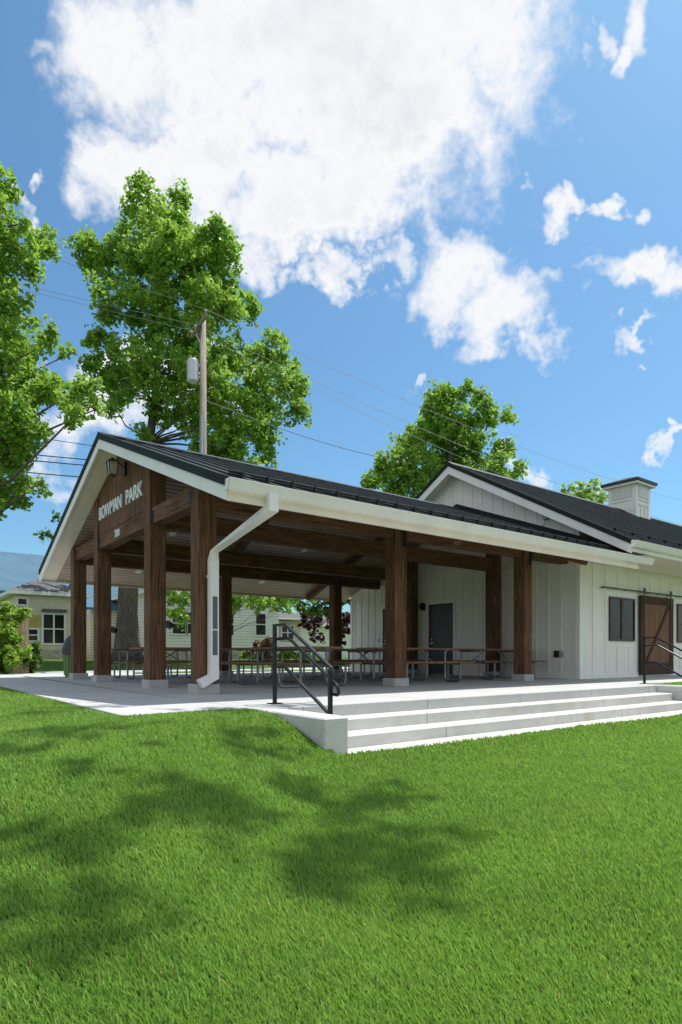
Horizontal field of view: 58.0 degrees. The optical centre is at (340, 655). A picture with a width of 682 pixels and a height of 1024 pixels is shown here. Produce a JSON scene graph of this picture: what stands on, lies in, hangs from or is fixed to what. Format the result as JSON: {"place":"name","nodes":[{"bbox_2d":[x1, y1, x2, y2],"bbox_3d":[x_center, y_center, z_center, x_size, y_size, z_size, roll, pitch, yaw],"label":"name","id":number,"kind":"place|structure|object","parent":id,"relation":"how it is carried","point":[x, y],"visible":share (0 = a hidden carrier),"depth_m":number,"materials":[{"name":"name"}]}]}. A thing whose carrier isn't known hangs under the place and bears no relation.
{"place":"outdoors","nodes":[
{"label":"outdoors","id":0,"kind":"place"},
{"bbox_2d":[0,667,347,676],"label":"sidewalk","id":1,"kind":"structure","parent":0,"point":[58,673],"depth_m":21.84,"materials":[{"name":"concrete"}]},
{"bbox_2d":[12,616,28,673],"bbox_3d":[-10.712,-0.319,20.543,0.510,2.100,0.140,0,0,-37],"label":"fence panel","id":2,"kind":"object","parent":1,"relation":"on","point":[23,630],"visible":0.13,"depth_m":20.54,"materials":[{"name":"brown wood"}]},
{"bbox_2d":[21,640,43,672],"bbox_3d":[-10.555,0.103,20.891,0.773,1.255,1.240,0,0,-16],"label":"shrub","id":3,"kind":"object","parent":1,"relation":"on","point":[36,663],"visible":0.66,"depth_m":20.85,"materials":[{"name":"green plant"}]},
{"bbox_2d":[187,309,206,453],"bbox_3d":[-5.606,-6.233,23.954,0.749,13.658,1.886,0,0,-37],"label":"utility pole","id":4,"kind":"object","parent":1,"relation":"on","point":[193,367],"visible":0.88,"depth_m":23.89,"materials":[{"name":"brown wood"}]},
{"bbox_2d":[24,472,78,476],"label":"power line","id":5,"kind":"object","parent":4,"relation":"attached to","point":[52,474],"visible":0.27,"depth_m":25.55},
{"bbox_2d":[35,460,82,465],"bbox_3d":[-10.564,-7.897,25.152,10.631,1.515,0.041,0,0,13],"label":"power line","id":6,"kind":"object","parent":4,"relation":"attached to","point":[59,463],"visible":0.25,"depth_m":25.38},
{"bbox_2d":[37,455,85,459],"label":"power line","id":7,"kind":"object","parent":4,"relation":"attached to","point":[61,457],"visible":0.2,"depth_m":25.17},
{"bbox_2d":[23,289,190,330],"bbox_3d":[-16.371,-18.590,30.915,24.121,11.072,0.017,0,0,31],"label":"power line","id":8,"kind":"object","parent":4,"relation":"attached to","point":[111,311],"visible":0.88,"depth_m":27.05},
{"bbox_2d":[29,286,194,324],"bbox_3d":[-16.046,-18.447,30.332,23.850,10.787,0.017,0,0,30],"label":"power line","id":9,"kind":"object","parent":4,"relation":"attached to","point":[118,307],"visible":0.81,"depth_m":26.55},
{"bbox_2d":[53,258,203,308],"bbox_3d":[-14.884,-19.421,29.323,23.048,12.734,0.017,0,0,32],"label":"power line","id":10,"kind":"object","parent":4,"relation":"attached to","point":[133,285],"visible":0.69,"depth_m":25.27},
{"bbox_2d":[206,400,418,463],"bbox_3d":[-0.025,-11.200,32.001,0.030,2.470,19.252,0,0,34],"label":"power line","id":11,"kind":"object","parent":4,"relation":"attached to","point":[304,436],"visible":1,"depth_m":29.15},
{"bbox_2d":[197,333,511,478],"bbox_3d":[12.433,-10.390,36.375,43.601,5.360,0.017,0,0,-32],"label":"power line","id":12,"kind":"object","parent":4,"relation":"attached to","point":[344,404],"visible":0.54,"depth_m":28.44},
{"bbox_2d":[208,310,678,499],"bbox_3d":[11.598,-11.589,33.615,39.338,2.961,0.017,0,0,-32],"label":"power line","id":13,"kind":"object","parent":4,"relation":"attached to","point":[405,400],"visible":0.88,"depth_m":27.97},
{"bbox_2d":[207,330,679,524],"bbox_3d":[12.240,-10.961,35.659,42.536,4.218,0.017,0,0,-32],"label":"power line","id":14,"kind":"object","parent":4,"relation":"attached to","point":[398,418],"visible":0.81,"depth_m":29.27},
{"bbox_2d":[0,670,681,716],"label":"patio","id":15,"kind":"structure","parent":0,"point":[123,695],"depth_m":10.15,"materials":[{"name":"concrete"}]},
{"bbox_2d":[62,635,70,676],"bbox_3d":[-7.323,-0.003,16.888,0.607,1.197,0.604,0,0,-37],"label":"litter bin","id":16,"kind":"object","parent":15,"relation":"on","point":[66,650],"visible":0.38,"depth_m":16.67,"materials":[{"name":"green metal"}]},
{"bbox_2d":[111,649,190,678],"bbox_3d":[-4.933,0.214,16.208,2.400,0.754,1.640,0,0,-37],"label":"picnic table","id":17,"kind":"object","parent":15,"relation":"on","point":[119,661],"visible":0.73,"depth_m":15.96,"materials":[{"name":"brown wood"}]},
{"bbox_2d":[123,647,256,682],"bbox_3d":[-3.257,0.214,13.338,2.400,0.754,1.640,0,0,-35],"label":"picnic table","id":18,"kind":"object","parent":15,"relation":"on","point":[189,662],"visible":0.36,"depth_m":13.23,"materials":[{"name":"brown wood"}]},
{"bbox_2d":[228,649,323,678],"bbox_3d":[-1.565,0.214,16.568,2.400,0.754,1.640,0,0,-37],"label":"picnic table","id":19,"kind":"object","parent":15,"relation":"on","point":[263,660],"visible":0.59,"depth_m":16.32,"materials":[{"name":"brown wood"}]},
{"bbox_2d":[225,646,361,687],"bbox_3d":[-0.990,0.214,12.171,1.640,0.754,2.400,0,0,-38],"label":"picnic table","id":20,"kind":"object","parent":15,"relation":"on","point":[300,662],"visible":0.81,"depth_m":11.79,"materials":[{"name":"brown wood"}]},
{"bbox_2d":[303,648,384,680],"bbox_3d":[0.163,0.214,15.118,2.400,0.754,1.640,0,0,-37],"label":"picnic table","id":21,"kind":"object","parent":15,"relation":"on","point":[354,676],"visible":0.58,"depth_m":15.23,"materials":[{"name":"brown wood"}]},
{"bbox_2d":[38,431,654,693],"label":"park pavilion","id":22,"kind":"structure","parent":15,"relation":"on","point":[210,533],"depth_m":12.90,"materials":[{"name":"wood"}]},
{"bbox_2d":[336,650,423,675],"bbox_3d":[1.044,0.214,18.423,2.400,0.754,1.640,0,0,-35],"label":"picnic table","id":23,"kind":"object","parent":15,"relation":"on","point":[360,658],"visible":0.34,"depth_m":18.15,"materials":[{"name":"brown wood"}]},
{"bbox_2d":[344,647,475,681],"bbox_3d":[1.522,0.214,13.575,2.400,0.754,1.640,0,0,-36],"label":"picnic table","id":24,"kind":"object","parent":15,"relation":"on","point":[425,662],"visible":0.78,"depth_m":13.52,"materials":[{"name":"brown wood"}]},
{"bbox_2d":[435,649,545,679],"bbox_3d":[3.878,0.214,15.929,2.400,0.754,1.640,0,0,-36],"label":"picnic table","id":25,"kind":"object","parent":15,"relation":"on","point":[488,662],"visible":0.73,"depth_m":15.68,"materials":[{"name":"brown wood"}]},
{"bbox_2d":[350,461,681,678],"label":"park building","id":26,"kind":"structure","parent":15,"relation":"on","point":[593,620],"depth_m":17.28,"materials":[{"name":"white wood"}]},
{"bbox_2d":[381,605,384,672],"bbox_3d":[1.733,-0.564,20.935,0.105,2.320,1.130,0,0,-37],"label":"door","id":27,"kind":"structure","parent":26,"relation":"in","point":[382,607],"depth_m":21.34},
{"bbox_2d":[427,599,455,674],"bbox_3d":[3.090,-0.564,19.147,0.105,2.320,1.180,0,0,-37],"label":"door","id":28,"kind":"structure","parent":26,"relation":"in","point":[441,614],"depth_m":19.12,"materials":[{"name":"grey metal"}]},
{"bbox_2d":[606,592,635,645],"bbox_3d":[7.589,-0.969,16.614,1.520,1.410,0.055,0,0,-37],"label":"window","id":29,"kind":"structure","parent":26,"relation":"in","point":[620,608],"depth_m":16.56,"materials":[{"name":"clear glass"}]},
{"bbox_2d":[600,586,681,674],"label":"sliding door","id":30,"kind":"structure","parent":26,"relation":"in","point":[656,614],"depth_m":17.62,"materials":[{"name":"brown wood"}]},
{"bbox_2d":[674,600,681,646],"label":"window","id":31,"kind":"structure","parent":26,"relation":"in","point":[677,603],"depth_m":18.55,"materials":[{"name":"white glass"}]},
{"bbox_2d":[0,658,681,1023],"bbox_3d":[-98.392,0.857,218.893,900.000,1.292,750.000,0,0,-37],"label":"ground","id":32,"kind":"structure","parent":0,"point":[52,665],"depth_m":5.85,"materials":[{"name":"green plant"}]},
{"bbox_2d":[0,601,32,673],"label":"shrub","id":33,"kind":"object","parent":32,"relation":"on","point":[12,654],"visible":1,"depth_m":19.84,"materials":[{"name":"green plant"}]},
{"bbox_2d":[0,551,68,593],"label":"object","id":34,"kind":"structure","parent":32,"relation":"on","point":[17,569],"depth_m":47.10,"materials":[{"name":"blue"}]},
{"bbox_2d":[0,579,89,658],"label":"yellow house","id":35,"kind":"structure","parent":32,"relation":"on","point":[49,603],"depth_m":33.04,"materials":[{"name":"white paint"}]},
{"bbox_2d":[16,597,28,605],"bbox_3d":[-16.701,-2.820,32.266,0.587,0.486,0.090,0,0,-37],"label":"window","id":36,"kind":"structure","parent":35,"relation":"in","point":[20,601],"depth_m":32.26,"materials":[{"name":"white paint"}]},
{"bbox_2d":[29,628,39,641],"bbox_3d":[-16.364,-1.077,32.522,0.790,0.775,0.090,0,0,-37],"label":"window","id":37,"kind":"structure","parent":35,"relation":"in","point":[34,633],"depth_m":32.62,"materials":[{"name":"white paint"}]},
{"bbox_2d":[41,612,65,644],"bbox_3d":[-15.481,-1.424,33.191,1.225,1.733,0.090,0,0,-37],"label":"window","id":38,"kind":"structure","parent":35,"relation":"in","point":[53,625],"depth_m":33.18,"materials":[{"name":"white paint"}]},
{"bbox_2d":[32,510,61,544],"bbox_3d":[-15.290,-3.755,33.576,2.988,8.142,1.849,0,0,-21],"label":"tree","id":39,"kind":"object","parent":32,"relation":"on","point":[43,534],"visible":0.3,"depth_m":33.50,"materials":[{"name":"green plant"}]},
{"bbox_2d":[0,162,104,520],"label":"maple tree","id":40,"kind":"object","parent":32,"relation":"on","point":[21,431],"visible":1,"depth_m":23.59,"materials":[{"name":"green plant"}]},
{"bbox_2d":[68,584,117,658],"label":"house","id":41,"kind":"structure","parent":32,"relation":"on","point":[90,625],"depth_m":38.74,"materials":[{"name":"beige wood"}]},
{"bbox_2d":[166,590,190,631],"bbox_3d":[-6.596,-1.928,27.726,4.047,5.320,3.998,0,0,-37],"label":"tree","id":42,"kind":"object","parent":32,"relation":"on","point":[180,612],"visible":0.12,"depth_m":25.96,"materials":[{"name":"green plant"}]},
{"bbox_2d":[61,167,312,663],"bbox_3d":[-7.734,-12.355,30.997,12.744,25.760,8.122,0,0,0],"label":"maple tree","id":43,"kind":"object","parent":32,"relation":"on","point":[160,247],"visible":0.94,"depth_m":29.80,"materials":[{"name":"green plant"}]},
{"bbox_2d":[111,588,306,658],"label":"clapboard house","id":44,"kind":"structure","parent":32,"relation":"on","point":[246,636],"depth_m":38.45,"materials":[{"name":"white wood"}]},
{"bbox_2d":[171,611,186,635],"bbox_3d":[-9.435,-1.880,35.898,0.992,1.427,0.090,0,0,-37],"label":"window","id":45,"kind":"structure","parent":44,"relation":"in","point":[174,631],"depth_m":35.85,"materials":[{"name":"white paint"}]},
{"bbox_2d":[186,611,190,634],"bbox_3d":[-8.762,-1.910,36.409,0.843,1.446,0.090,0,0,-37],"label":"window","id":46,"kind":"structure","parent":44,"relation":"in","point":[188,630],"depth_m":36.26,"materials":[{"name":"white paint"}]},
{"bbox_2d":[232,614,234,636],"bbox_3d":[-7.080,-1.928,37.685,1.303,1.568,0.090,0,0,-37],"label":"window","id":47,"kind":"structure","parent":44,"relation":"in","point":[233,616],"depth_m":38.01,"materials":[{"name":"white paint"}]},
{"bbox_2d":[254,612,266,636],"bbox_3d":[-5.104,-1.969,39.185,0.895,1.541,0.090,0,0,-37],"label":"window","id":48,"kind":"structure","parent":44,"relation":"in","point":[260,629],"depth_m":39.19,"materials":[{"name":"white paint"}]},
{"bbox_2d":[280,625,294,640],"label":"window","id":49,"kind":"structure","parent":44,"relation":"in","point":[284,632],"depth_m":42.09,"materials":[{"name":"white paint"}]},
{"bbox_2d":[239,651,256,659],"bbox_3d":[-5.051,0.075,34.004,0.742,0.943,1.670,0,0,-37],"label":"shrub","id":50,"kind":"object","parent":32,"relation":"on","point":[244,654],"visible":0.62,"depth_m":34.07,"materials":[{"name":"green plant"}]},
{"bbox_2d":[247,636,271,659],"bbox_3d":[-4.279,-0.242,33.890,1.567,1.640,1.372,0,0,18],"label":"shrub","id":51,"kind":"object","parent":32,"relation":"on","point":[266,641],"visible":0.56,"depth_m":33.63,"materials":[{"name":"brown plant"}]},
{"bbox_2d":[232,595,317,631],"bbox_3d":[-3.659,-1.979,28.329,3.923,5.423,5.892,0,0,-26],"label":"tree","id":52,"kind":"object","parent":32,"relation":"on","point":[260,603],"visible":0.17,"depth_m":27.71,"materials":[{"name":"green plant"}]},
{"bbox_2d":[277,651,311,659],"bbox_3d":[-2.480,0.121,32.989,1.992,1.088,1.116,0,0,-7],"label":"shrub","id":53,"kind":"object","parent":32,"relation":"on","point":[287,654],"visible":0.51,"depth_m":32.76,"materials":[{"name":"green plant"}]},
{"bbox_2d":[293,599,350,617],"bbox_3d":[-0.362,-2.349,33.513,4.762,6.130,2.383,0,0,-24],"label":"tree","id":54,"kind":"object","parent":32,"relation":"on","point":[313,610],"visible":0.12,"depth_m":32.90,"materials":[{"name":"green plant"}]},
{"bbox_2d":[296,609,349,654],"bbox_3d":[-0.482,-1.483,36.471,3.776,4.224,4.067,0,0,-17],"label":"purple tree","id":55,"kind":"object","parent":32,"relation":"on","point":[310,621],"visible":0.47,"depth_m":35.89,"materials":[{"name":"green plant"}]},
{"bbox_2d":[297,612,349,657],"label":"garage","id":56,"kind":"structure","parent":32,"relation":"on","point":[305,636],"depth_m":51.36,"materials":[{"name":"white wood"}]},
{"bbox_2d":[360,377,529,497],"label":"cottonwood tree","id":57,"kind":"object","parent":32,"relation":"on","point":[442,400],"visible":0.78,"depth_m":40.43,"materials":[{"name":"green plant"}]},
{"bbox_2d":[260,684,681,754],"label":"concrete steps","id":58,"kind":"structure","parent":32,"relation":"on","point":[359,733],"depth_m":8.11,"materials":[{"name":"grey concrete"}]},
{"bbox_2d":[267,623,339,714],"bbox_3d":[-0.454,0.252,7.066,0.140,1.269,1.321,0,0,-37],"label":"handrail","id":59,"kind":"object","parent":58,"relation":"on","point":[329,676],"visible":0.91,"depth_m":7.07,"materials":[{"name":"black metal"}]},
{"bbox_2d":[639,637,681,683],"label":"handrail","id":60,"kind":"object","parent":58,"relation":"on","point":[644,659],"visible":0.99,"depth_m":12.77,"materials":[{"name":"black metal"}]},
{"bbox_2d":[558,477,607,503],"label":"tree","id":61,"kind":"object","parent":32,"relation":"on","point":[602,495],"visible":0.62,"depth_m":58.97,"materials":[{"name":"green plant"}]},
{"bbox_2d":[0,0,681,612],"label":"sky","id":62,"kind":"structure","parent":0,"point":[416,192],"materials":[{"name":"blue"}]}
]}

